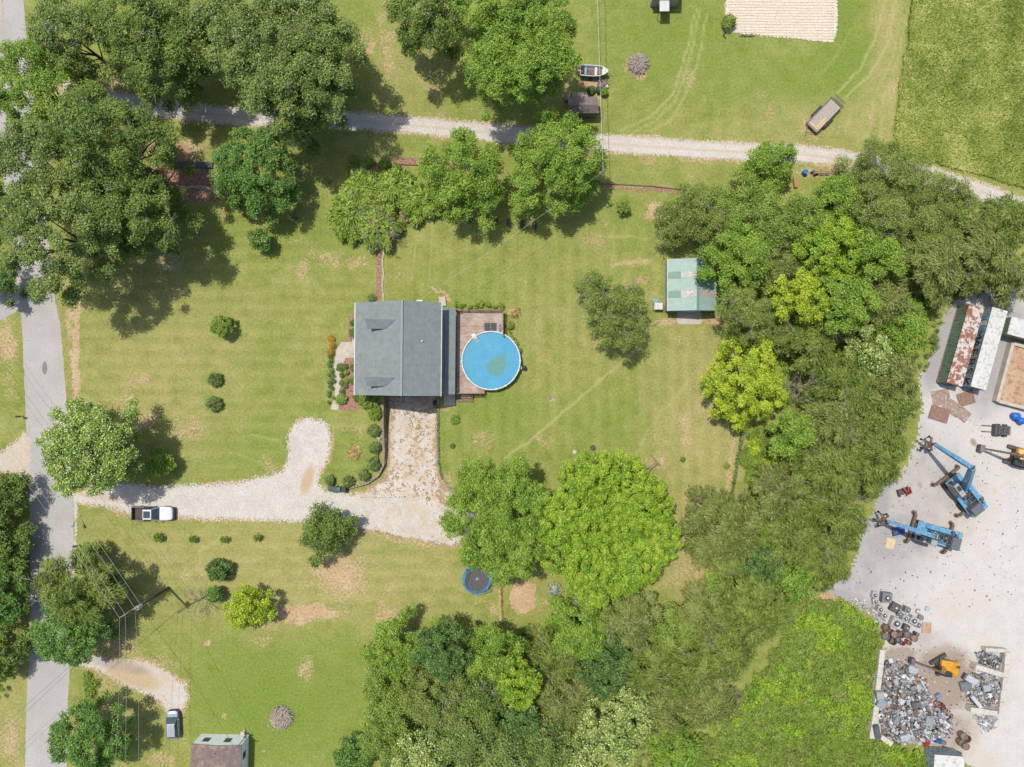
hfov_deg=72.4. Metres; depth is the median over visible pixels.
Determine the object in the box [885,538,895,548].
plywood sheet
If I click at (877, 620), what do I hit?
loose rubble
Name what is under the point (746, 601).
feathery tree
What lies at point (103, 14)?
broadleaf tree
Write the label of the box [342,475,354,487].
shrub
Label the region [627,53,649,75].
brush pile
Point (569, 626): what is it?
broadleaf tree
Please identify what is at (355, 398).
shrub
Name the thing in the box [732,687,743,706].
bare shrub
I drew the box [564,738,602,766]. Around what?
broadleaf tree
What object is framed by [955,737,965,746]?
open drum
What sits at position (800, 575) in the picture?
broadleaf tree
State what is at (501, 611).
weed strip
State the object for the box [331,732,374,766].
broadleaf tree
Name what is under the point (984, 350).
shipping container
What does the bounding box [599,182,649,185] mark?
landscape timber
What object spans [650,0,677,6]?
outbuilding
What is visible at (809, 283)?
broadleaf tree
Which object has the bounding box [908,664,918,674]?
sheet metal piece
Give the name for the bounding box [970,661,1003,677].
block wall
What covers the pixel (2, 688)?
undergrowth
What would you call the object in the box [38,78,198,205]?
broadleaf tree
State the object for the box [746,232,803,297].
broadleaf tree
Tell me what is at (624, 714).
broadleaf tree
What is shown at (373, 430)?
shrub
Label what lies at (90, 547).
broadleaf tree
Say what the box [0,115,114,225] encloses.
broadleaf tree
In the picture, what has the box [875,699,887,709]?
sheet metal piece
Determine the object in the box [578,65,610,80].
motor boat
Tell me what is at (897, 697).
heap
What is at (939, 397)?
steel plate
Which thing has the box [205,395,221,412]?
shrub
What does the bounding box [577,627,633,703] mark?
broadleaf tree
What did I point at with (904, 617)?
appliance housing
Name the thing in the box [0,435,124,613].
power line
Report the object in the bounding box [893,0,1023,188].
tall grass
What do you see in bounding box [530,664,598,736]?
feathery tree
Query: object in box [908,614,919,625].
appliance housing
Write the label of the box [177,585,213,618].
bare tree
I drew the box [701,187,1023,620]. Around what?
undergrowth
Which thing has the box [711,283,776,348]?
broadleaf tree
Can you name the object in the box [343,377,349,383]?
shrub
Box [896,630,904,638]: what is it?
open drum
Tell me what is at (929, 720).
sheet metal piece
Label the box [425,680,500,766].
broadleaf tree
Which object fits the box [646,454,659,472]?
wooden beam
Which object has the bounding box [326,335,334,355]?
flowering hedge
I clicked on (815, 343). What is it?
feathery tree
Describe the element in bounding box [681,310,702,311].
door
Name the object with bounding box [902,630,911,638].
open drum
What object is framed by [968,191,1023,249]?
feathery tree
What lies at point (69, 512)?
power line
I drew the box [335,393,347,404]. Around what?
shrub
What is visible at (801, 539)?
feathery tree
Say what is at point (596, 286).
broadleaf tree
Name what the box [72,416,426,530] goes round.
gravel drive
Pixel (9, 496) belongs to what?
broadleaf tree
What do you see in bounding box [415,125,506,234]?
broadleaf tree
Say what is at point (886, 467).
feathery tree
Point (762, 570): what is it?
broadleaf tree
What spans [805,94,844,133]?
utility trailer
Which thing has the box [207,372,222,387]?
shrub
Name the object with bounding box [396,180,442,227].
broadleaf tree
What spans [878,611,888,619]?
appliance housing
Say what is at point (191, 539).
shrub
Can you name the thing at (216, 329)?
shrub
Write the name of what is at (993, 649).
block wall
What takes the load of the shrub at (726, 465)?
on the ground at (296, 292)
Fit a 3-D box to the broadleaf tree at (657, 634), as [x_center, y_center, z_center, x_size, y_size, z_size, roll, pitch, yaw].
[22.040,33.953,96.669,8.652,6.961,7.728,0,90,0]
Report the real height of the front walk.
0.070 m
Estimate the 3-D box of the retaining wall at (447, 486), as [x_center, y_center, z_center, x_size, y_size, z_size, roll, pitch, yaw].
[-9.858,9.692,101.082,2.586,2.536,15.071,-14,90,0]
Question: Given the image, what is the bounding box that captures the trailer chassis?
[810,170,843,176]
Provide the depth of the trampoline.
99.14 m
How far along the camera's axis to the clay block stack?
99.50 m
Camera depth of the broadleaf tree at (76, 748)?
92.89 m
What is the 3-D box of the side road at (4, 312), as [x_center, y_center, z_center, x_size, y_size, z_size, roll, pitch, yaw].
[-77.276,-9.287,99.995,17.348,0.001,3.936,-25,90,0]
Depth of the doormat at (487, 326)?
98.86 m
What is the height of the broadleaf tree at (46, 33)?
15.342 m
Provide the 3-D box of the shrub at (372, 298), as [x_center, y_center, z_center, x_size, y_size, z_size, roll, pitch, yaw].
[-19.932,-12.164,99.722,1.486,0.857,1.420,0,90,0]
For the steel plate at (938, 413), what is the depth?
99.85 m
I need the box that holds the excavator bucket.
[896,487,911,496]
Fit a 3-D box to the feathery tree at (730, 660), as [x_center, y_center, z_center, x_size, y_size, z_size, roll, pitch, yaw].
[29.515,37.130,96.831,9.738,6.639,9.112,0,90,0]
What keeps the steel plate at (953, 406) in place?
on the steel plate at (966, 398)
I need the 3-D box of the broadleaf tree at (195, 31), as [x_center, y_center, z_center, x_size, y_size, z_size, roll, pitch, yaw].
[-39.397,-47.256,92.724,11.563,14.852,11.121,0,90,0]
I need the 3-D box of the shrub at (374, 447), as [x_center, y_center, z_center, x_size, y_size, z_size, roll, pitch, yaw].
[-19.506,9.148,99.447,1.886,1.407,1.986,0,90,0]
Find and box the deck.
[456,310,503,401]
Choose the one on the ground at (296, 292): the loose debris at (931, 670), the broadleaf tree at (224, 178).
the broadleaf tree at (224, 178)
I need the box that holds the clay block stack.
[793,178,797,187]
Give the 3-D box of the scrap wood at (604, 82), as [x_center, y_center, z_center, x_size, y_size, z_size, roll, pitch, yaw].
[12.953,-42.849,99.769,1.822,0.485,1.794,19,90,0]
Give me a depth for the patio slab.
99.95 m
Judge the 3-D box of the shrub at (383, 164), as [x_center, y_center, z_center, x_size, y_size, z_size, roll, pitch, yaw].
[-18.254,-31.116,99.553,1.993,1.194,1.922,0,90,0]
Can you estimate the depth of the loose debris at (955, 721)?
99.91 m
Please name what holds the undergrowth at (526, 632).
on the ground at (296, 292)
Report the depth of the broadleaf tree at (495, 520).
91.05 m
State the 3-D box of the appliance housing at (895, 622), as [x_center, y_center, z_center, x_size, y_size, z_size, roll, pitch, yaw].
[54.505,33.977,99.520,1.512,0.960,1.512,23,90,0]
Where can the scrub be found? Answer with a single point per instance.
(838, 643)
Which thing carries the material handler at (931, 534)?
on the scrapyard ground at (959, 623)
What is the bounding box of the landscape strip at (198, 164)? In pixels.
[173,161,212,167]
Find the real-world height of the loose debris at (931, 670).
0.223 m
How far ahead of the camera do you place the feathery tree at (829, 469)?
93.74 m
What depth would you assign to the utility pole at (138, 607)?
93.40 m
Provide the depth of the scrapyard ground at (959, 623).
99.99 m
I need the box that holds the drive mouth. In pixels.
[0,431,31,476]
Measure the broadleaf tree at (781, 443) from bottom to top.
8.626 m
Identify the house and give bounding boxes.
[352,300,455,395]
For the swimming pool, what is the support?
on the ground at (296, 292)
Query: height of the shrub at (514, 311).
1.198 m
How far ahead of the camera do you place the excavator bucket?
99.48 m
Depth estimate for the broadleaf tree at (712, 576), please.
98.29 m
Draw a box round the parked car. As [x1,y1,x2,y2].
[164,709,181,739]
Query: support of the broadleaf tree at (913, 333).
on the ground at (296, 292)
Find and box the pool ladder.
[471,333,478,341]
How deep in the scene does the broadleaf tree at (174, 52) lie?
88.38 m
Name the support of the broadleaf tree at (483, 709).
on the ground at (296, 292)
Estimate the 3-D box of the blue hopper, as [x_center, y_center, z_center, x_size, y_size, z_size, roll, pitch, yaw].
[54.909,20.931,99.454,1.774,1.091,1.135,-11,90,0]
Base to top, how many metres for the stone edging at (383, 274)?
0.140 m
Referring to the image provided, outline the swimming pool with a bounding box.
[461,331,520,389]
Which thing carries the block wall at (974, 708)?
on the scrapyard ground at (959, 623)
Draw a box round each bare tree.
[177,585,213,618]
[782,372,821,404]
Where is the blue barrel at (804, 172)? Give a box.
[801,169,807,175]
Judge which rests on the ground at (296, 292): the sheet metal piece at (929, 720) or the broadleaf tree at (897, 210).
the broadleaf tree at (897, 210)
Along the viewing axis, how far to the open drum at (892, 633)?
99.10 m
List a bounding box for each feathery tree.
[24,546,128,628]
[521,623,583,684]
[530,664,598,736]
[598,585,664,650]
[611,619,680,693]
[627,683,696,742]
[655,631,720,701]
[662,575,723,649]
[678,482,768,570]
[683,670,739,728]
[695,622,758,682]
[708,555,794,648]
[738,461,809,523]
[754,497,820,567]
[781,435,867,507]
[782,312,842,376]
[789,391,868,460]
[796,472,875,555]
[798,348,875,415]
[801,528,852,592]
[838,429,912,500]
[849,381,921,454]
[857,347,920,410]
[858,274,915,327]
[884,233,964,310]
[943,211,1022,297]
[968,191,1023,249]
[972,244,1023,312]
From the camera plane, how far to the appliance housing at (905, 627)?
99.10 m
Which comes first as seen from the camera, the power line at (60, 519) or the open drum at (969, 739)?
the power line at (60, 519)
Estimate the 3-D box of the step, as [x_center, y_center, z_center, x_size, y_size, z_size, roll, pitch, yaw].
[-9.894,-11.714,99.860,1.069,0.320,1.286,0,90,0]
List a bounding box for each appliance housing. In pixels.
[870,590,878,597]
[871,597,878,604]
[874,604,884,612]
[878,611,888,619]
[879,591,892,602]
[887,601,901,613]
[887,615,902,629]
[899,613,909,621]
[901,605,910,612]
[901,623,910,630]
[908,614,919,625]
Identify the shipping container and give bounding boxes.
[923,746,964,766]
[936,304,983,386]
[962,307,1007,389]
[1001,317,1023,342]
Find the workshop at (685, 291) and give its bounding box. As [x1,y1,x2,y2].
[665,258,715,311]
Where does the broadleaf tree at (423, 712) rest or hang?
on the ground at (296, 292)
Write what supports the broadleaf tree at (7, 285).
on the ground at (296, 292)
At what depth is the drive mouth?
99.99 m
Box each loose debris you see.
[887,645,969,697]
[941,696,970,746]
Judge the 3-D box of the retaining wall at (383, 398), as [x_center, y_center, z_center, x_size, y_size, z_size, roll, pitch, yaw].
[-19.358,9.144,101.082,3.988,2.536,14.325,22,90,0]
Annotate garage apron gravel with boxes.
[353,396,476,545]
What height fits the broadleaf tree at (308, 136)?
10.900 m
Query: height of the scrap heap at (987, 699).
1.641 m
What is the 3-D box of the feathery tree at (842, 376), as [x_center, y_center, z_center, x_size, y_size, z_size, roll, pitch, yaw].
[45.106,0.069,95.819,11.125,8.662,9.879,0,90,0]
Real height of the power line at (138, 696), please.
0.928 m
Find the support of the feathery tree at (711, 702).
on the ground at (296, 292)
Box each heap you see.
[878,658,954,745]
[879,661,942,741]
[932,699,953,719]
[965,670,1000,707]
[972,715,998,733]
[975,650,1000,668]
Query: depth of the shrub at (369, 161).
99.34 m
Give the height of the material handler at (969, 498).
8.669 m
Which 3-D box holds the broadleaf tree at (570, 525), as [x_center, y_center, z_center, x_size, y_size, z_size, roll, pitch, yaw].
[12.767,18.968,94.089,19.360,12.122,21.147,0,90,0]
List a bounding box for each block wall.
[866,690,878,738]
[871,648,884,690]
[880,733,893,745]
[965,703,997,715]
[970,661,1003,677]
[981,646,1007,652]
[994,652,1010,714]
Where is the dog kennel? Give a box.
[653,303,662,309]
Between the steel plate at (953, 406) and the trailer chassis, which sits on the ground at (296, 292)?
the trailer chassis
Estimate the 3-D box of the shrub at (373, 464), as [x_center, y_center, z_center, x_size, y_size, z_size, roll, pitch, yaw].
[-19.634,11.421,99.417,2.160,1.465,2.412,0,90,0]
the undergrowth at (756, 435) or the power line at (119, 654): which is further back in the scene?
the undergrowth at (756, 435)
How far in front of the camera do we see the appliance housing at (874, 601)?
99.40 m
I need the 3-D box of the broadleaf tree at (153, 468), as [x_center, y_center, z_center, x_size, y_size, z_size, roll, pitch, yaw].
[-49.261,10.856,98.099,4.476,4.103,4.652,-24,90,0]
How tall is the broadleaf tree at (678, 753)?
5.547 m
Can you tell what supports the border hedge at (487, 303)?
on the ground at (296, 292)
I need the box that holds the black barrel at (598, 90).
[596,87,601,93]
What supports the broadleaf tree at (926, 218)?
on the ground at (296, 292)
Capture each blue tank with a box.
[1009,412,1020,419]
[1015,417,1023,423]
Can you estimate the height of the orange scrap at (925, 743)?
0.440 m
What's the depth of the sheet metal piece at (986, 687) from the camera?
98.31 m
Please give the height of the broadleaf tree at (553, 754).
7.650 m
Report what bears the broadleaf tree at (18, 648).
on the ground at (296, 292)
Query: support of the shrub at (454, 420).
on the ground at (296, 292)
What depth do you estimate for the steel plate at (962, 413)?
99.81 m
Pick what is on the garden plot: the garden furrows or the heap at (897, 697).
the garden furrows
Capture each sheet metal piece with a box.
[873,724,880,738]
[875,690,884,700]
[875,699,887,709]
[892,715,899,724]
[898,732,911,741]
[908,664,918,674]
[912,700,921,708]
[924,715,933,729]
[934,692,941,699]
[958,680,971,691]
[964,673,978,685]
[969,694,982,708]
[981,683,990,691]
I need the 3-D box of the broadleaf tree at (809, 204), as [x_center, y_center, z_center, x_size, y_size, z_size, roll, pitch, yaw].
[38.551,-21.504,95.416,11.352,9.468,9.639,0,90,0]
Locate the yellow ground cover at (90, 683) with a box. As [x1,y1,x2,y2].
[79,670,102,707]
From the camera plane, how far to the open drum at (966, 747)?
99.10 m
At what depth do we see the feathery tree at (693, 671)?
95.17 m
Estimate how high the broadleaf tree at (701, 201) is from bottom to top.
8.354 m
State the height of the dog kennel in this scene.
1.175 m
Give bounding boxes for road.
[0,0,73,766]
[0,283,19,319]
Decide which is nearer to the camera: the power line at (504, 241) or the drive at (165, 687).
the power line at (504, 241)
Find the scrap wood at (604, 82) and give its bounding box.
[597,76,608,87]
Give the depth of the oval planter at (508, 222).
99.92 m
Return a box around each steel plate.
[928,405,950,423]
[931,388,949,405]
[942,397,960,417]
[955,405,970,422]
[956,390,975,405]
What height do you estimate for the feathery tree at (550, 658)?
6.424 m
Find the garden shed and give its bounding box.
[569,92,598,117]
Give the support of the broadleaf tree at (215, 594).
on the ground at (296, 292)
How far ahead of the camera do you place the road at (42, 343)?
99.99 m
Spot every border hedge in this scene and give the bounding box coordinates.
[326,355,336,403]
[436,403,442,479]
[454,301,504,309]
[508,330,522,352]
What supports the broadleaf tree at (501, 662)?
on the ground at (296, 292)
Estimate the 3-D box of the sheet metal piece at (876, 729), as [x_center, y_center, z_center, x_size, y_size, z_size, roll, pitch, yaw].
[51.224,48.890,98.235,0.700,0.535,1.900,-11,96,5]
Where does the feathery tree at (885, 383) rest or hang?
on the ground at (296, 292)
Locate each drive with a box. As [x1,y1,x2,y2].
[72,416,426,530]
[73,651,189,711]
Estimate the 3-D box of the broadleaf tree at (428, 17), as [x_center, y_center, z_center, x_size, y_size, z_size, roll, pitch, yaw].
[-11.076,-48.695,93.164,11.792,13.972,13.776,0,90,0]
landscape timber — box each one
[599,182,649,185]
[650,185,687,189]
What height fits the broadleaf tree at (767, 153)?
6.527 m
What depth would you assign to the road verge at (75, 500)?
99.99 m
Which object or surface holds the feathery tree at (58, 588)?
on the ground at (296, 292)
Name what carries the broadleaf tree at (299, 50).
on the ground at (296, 292)
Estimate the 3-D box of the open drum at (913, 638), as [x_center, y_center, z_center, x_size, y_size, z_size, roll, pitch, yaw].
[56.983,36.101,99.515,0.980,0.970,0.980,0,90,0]
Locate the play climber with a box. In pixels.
[547,581,562,595]
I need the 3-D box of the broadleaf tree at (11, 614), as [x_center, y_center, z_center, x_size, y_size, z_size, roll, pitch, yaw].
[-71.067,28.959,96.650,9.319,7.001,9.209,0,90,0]
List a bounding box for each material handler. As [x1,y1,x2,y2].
[872,510,962,553]
[920,435,987,517]
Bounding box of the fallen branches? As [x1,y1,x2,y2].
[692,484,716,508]
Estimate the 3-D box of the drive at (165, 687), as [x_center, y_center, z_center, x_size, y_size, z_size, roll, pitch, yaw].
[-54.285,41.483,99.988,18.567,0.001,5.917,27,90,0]
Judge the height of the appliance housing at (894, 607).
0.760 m
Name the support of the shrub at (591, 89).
on the ground at (296, 292)
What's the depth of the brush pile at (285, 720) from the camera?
99.48 m
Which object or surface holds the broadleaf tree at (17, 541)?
on the ground at (296, 292)
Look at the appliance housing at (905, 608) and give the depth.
99.10 m
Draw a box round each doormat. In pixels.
[484,323,490,330]
[491,323,496,330]
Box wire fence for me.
[731,425,746,493]
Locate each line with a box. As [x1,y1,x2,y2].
[0,404,140,604]
[0,415,134,607]
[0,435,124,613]
[0,446,118,616]
[0,616,125,727]
[0,621,121,735]
[1,0,4,36]
[115,618,119,764]
[135,615,138,766]
[142,611,234,748]
[418,173,600,300]
[597,0,602,156]
[599,13,603,162]
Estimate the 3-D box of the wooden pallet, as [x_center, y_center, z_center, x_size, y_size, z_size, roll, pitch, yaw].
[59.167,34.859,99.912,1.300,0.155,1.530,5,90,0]
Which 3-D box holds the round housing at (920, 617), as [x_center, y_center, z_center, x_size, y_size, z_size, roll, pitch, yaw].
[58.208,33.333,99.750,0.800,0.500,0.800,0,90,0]
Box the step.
[439,297,445,305]
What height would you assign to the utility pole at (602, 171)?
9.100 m
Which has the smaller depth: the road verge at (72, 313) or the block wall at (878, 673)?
the block wall at (878, 673)
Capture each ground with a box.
[0,0,1023,766]
[828,288,1023,766]
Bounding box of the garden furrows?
[728,1,833,38]
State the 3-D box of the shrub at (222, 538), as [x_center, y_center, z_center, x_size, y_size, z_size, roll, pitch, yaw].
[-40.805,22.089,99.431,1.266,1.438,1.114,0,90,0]
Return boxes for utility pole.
[119,587,169,617]
[595,169,606,188]
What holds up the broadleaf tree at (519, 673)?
on the ground at (296, 292)
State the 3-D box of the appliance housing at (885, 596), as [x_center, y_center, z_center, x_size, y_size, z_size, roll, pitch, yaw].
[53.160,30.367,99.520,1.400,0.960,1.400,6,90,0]
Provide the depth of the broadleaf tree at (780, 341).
94.17 m
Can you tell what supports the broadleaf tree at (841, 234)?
on the ground at (296, 292)
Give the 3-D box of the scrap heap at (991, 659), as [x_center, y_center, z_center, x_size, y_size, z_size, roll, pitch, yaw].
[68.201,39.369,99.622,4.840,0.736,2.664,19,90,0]
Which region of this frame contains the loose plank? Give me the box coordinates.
[816,116,826,127]
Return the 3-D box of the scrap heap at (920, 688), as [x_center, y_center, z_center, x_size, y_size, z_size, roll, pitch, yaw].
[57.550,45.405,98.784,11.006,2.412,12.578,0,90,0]
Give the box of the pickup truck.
[131,505,175,522]
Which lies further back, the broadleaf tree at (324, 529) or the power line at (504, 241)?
the broadleaf tree at (324, 529)
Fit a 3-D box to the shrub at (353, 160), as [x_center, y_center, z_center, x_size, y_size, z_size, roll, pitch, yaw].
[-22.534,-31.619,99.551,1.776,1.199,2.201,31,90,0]
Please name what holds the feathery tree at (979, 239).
on the ground at (296, 292)
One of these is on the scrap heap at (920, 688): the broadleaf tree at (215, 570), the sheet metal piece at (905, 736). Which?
the sheet metal piece at (905, 736)
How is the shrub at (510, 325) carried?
on the ground at (296, 292)
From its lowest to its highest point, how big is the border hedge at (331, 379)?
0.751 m
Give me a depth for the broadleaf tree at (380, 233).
97.61 m
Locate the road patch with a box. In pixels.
[42,361,46,374]
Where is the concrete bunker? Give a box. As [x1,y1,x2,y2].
[992,342,1023,409]
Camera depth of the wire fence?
99.16 m
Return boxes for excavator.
[909,652,960,677]
[977,444,1023,468]
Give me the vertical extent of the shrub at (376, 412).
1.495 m
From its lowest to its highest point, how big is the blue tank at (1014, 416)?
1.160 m
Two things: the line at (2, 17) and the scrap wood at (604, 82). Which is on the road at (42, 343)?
the line at (2, 17)
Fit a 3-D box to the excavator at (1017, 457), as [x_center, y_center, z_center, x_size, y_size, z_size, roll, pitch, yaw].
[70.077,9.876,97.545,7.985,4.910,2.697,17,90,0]
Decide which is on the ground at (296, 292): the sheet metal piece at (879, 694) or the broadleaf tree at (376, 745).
the broadleaf tree at (376, 745)
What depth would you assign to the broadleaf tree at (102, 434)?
90.19 m
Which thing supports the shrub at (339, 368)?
on the ground at (296, 292)
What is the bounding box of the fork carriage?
[981,424,1010,436]
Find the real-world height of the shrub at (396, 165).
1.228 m
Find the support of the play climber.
on the ground at (296, 292)
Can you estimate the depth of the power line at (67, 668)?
91.67 m
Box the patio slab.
[444,394,454,405]
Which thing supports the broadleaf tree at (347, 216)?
on the ground at (296, 292)
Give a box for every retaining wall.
[347,396,385,488]
[436,398,455,493]
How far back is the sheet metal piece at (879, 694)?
98.00 m
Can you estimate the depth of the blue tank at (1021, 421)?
99.05 m
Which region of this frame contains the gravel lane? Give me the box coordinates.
[59,81,1023,209]
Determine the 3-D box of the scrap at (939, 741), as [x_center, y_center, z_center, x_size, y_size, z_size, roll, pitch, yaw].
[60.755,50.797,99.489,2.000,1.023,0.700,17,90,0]
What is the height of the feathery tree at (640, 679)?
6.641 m
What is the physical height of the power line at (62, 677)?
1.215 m
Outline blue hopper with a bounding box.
[891,527,904,535]
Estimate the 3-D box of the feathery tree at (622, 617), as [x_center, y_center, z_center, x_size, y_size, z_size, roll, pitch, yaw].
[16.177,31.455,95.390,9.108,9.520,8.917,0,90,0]
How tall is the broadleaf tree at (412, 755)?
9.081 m
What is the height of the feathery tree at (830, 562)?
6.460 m
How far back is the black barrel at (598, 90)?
99.25 m
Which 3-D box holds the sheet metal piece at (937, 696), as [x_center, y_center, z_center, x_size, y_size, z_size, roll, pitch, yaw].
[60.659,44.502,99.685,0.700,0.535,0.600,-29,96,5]
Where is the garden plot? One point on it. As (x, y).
(795, 19)
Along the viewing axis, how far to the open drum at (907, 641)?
99.36 m
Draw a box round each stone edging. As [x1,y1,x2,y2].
[166,185,214,191]
[381,246,384,300]
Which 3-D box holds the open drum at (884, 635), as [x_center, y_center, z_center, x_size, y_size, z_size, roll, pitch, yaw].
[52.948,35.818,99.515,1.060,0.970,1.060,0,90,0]
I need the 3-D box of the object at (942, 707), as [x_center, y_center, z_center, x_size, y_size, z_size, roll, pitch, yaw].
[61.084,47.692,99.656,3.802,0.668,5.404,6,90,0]
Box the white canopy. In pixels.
[657,0,668,18]
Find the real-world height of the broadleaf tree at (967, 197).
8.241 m
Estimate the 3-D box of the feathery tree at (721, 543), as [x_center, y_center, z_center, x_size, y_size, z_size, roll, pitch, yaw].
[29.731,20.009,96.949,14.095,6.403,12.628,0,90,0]
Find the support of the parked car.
on the ground at (296, 292)
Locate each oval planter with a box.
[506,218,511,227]
[520,219,524,228]
[532,220,536,229]
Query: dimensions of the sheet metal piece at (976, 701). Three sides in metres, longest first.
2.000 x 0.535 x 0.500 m
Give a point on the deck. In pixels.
(464, 333)
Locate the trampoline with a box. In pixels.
[462,565,491,595]
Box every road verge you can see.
[65,309,82,397]
[72,492,78,647]
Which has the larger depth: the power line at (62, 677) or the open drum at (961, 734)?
the open drum at (961, 734)
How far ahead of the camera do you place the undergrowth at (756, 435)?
99.33 m
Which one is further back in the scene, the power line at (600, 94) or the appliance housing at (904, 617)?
the appliance housing at (904, 617)
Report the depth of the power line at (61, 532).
90.43 m
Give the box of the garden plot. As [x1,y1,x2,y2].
[724,0,838,41]
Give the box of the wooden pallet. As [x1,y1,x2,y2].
[921,622,931,633]
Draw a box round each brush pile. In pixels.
[268,705,293,730]
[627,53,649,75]
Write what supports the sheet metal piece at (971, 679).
on the scrap heap at (987, 699)
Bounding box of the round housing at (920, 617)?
[917,614,923,620]
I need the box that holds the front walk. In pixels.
[331,342,353,409]
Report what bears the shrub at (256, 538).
on the ground at (296, 292)
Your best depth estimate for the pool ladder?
98.47 m
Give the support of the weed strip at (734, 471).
on the ground at (296, 292)
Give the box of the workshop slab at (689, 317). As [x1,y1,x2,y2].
[677,312,701,323]
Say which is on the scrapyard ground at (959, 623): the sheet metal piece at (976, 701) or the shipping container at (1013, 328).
the shipping container at (1013, 328)
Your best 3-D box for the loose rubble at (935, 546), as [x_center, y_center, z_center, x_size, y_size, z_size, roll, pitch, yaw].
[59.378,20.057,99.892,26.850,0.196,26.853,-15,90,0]
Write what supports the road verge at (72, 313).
on the ground at (296, 292)
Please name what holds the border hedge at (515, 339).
on the ground at (296, 292)
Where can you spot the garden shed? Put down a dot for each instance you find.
(583, 104)
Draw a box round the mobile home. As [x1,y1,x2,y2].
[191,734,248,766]
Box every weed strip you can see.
[499,581,503,622]
[730,430,743,492]
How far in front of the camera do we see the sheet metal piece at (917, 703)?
97.99 m
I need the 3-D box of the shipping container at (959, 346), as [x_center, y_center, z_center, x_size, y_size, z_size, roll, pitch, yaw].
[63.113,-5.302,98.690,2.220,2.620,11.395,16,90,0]
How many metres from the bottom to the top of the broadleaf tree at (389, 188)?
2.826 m
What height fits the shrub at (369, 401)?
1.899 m
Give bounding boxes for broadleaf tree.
[0,37,96,133]
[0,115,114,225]
[0,174,142,311]
[0,267,30,308]
[0,469,32,530]
[0,519,37,573]
[0,560,30,626]
[0,622,34,682]
[22,0,125,89]
[26,584,122,666]
[34,393,146,499]
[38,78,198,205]
[45,689,137,766]
[75,162,207,267]
[80,539,111,558]
[81,0,194,68]
[114,10,222,114]
[145,444,176,480]
[162,0,244,66]
[200,0,370,150]
[204,585,223,603]
[205,557,232,582]
[207,126,302,227]
[221,583,277,631]
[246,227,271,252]
[272,97,331,159]
[296,500,359,569]
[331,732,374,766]
[356,692,416,764]
[357,656,422,731]
[360,603,440,686]
[381,0,470,62]
[389,725,444,766]
[394,660,474,727]
[396,180,442,227]
[408,614,475,685]
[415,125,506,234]
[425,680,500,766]
[439,451,559,587]
[444,664,509,729]
[449,0,584,120]
[461,621,529,685]
[477,727,530,766]
[495,650,542,710]
[496,687,541,741]
[504,709,572,766]
[505,104,608,220]
[535,447,683,609]
[544,583,613,662]
[561,685,653,766]
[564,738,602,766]
[569,268,658,352]
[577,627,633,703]
[642,601,701,652]
[644,718,703,766]
[653,180,748,252]
[693,213,773,294]
[699,327,789,432]
[699,566,720,592]
[702,163,785,263]
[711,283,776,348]
[732,297,794,355]
[739,139,799,198]
[739,541,785,586]
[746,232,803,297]
[761,188,833,255]
[764,267,832,326]
[765,408,817,460]
[770,562,815,605]
[782,213,867,288]
[808,274,884,336]
[809,172,863,226]
[827,218,909,285]
[833,133,934,217]
[843,322,897,381]
[847,180,910,243]
[869,296,930,357]
[880,206,962,281]
[912,169,983,234]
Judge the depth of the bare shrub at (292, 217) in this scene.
99.27 m
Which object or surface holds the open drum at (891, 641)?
on the scrapyard ground at (959, 623)
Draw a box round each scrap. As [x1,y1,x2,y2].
[922,741,929,746]
[933,738,945,744]
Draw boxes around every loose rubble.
[848,417,1018,614]
[849,597,885,627]
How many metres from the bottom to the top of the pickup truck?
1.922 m
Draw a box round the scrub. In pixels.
[694,597,927,766]
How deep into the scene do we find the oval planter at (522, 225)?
99.92 m
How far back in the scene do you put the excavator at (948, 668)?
98.16 m
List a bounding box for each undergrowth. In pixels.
[0,504,13,699]
[361,600,719,766]
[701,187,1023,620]
[737,423,783,483]
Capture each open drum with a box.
[879,631,889,639]
[880,623,890,631]
[887,636,896,644]
[888,629,897,637]
[893,637,901,643]
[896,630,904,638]
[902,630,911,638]
[904,639,911,644]
[910,633,917,641]
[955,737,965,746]
[957,730,967,739]
[961,742,969,749]
[964,735,971,742]
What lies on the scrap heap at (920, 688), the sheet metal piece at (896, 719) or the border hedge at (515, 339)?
the sheet metal piece at (896, 719)
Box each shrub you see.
[153,532,163,542]
[188,535,196,542]
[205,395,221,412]
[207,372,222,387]
[209,315,233,338]
[219,536,228,542]
[252,532,260,541]
[286,211,298,222]
[323,474,335,484]
[335,362,344,371]
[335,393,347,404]
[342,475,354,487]
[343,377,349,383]
[346,444,361,460]
[347,155,360,168]
[349,328,353,337]
[353,395,360,401]
[357,468,370,481]
[358,395,378,408]
[362,155,375,168]
[366,456,380,471]
[367,293,376,301]
[367,406,382,420]
[367,424,380,437]
[369,442,380,454]
[378,159,390,170]
[391,163,401,171]
[450,414,459,424]
[506,320,514,329]
[508,306,520,317]
[587,85,595,94]
[601,87,608,95]
[616,200,631,215]
[721,13,736,30]
[723,462,729,468]
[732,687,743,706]
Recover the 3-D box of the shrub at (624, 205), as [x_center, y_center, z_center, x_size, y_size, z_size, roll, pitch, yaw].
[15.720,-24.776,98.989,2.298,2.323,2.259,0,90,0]
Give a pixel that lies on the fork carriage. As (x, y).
(1004, 430)
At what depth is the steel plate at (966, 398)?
99.92 m

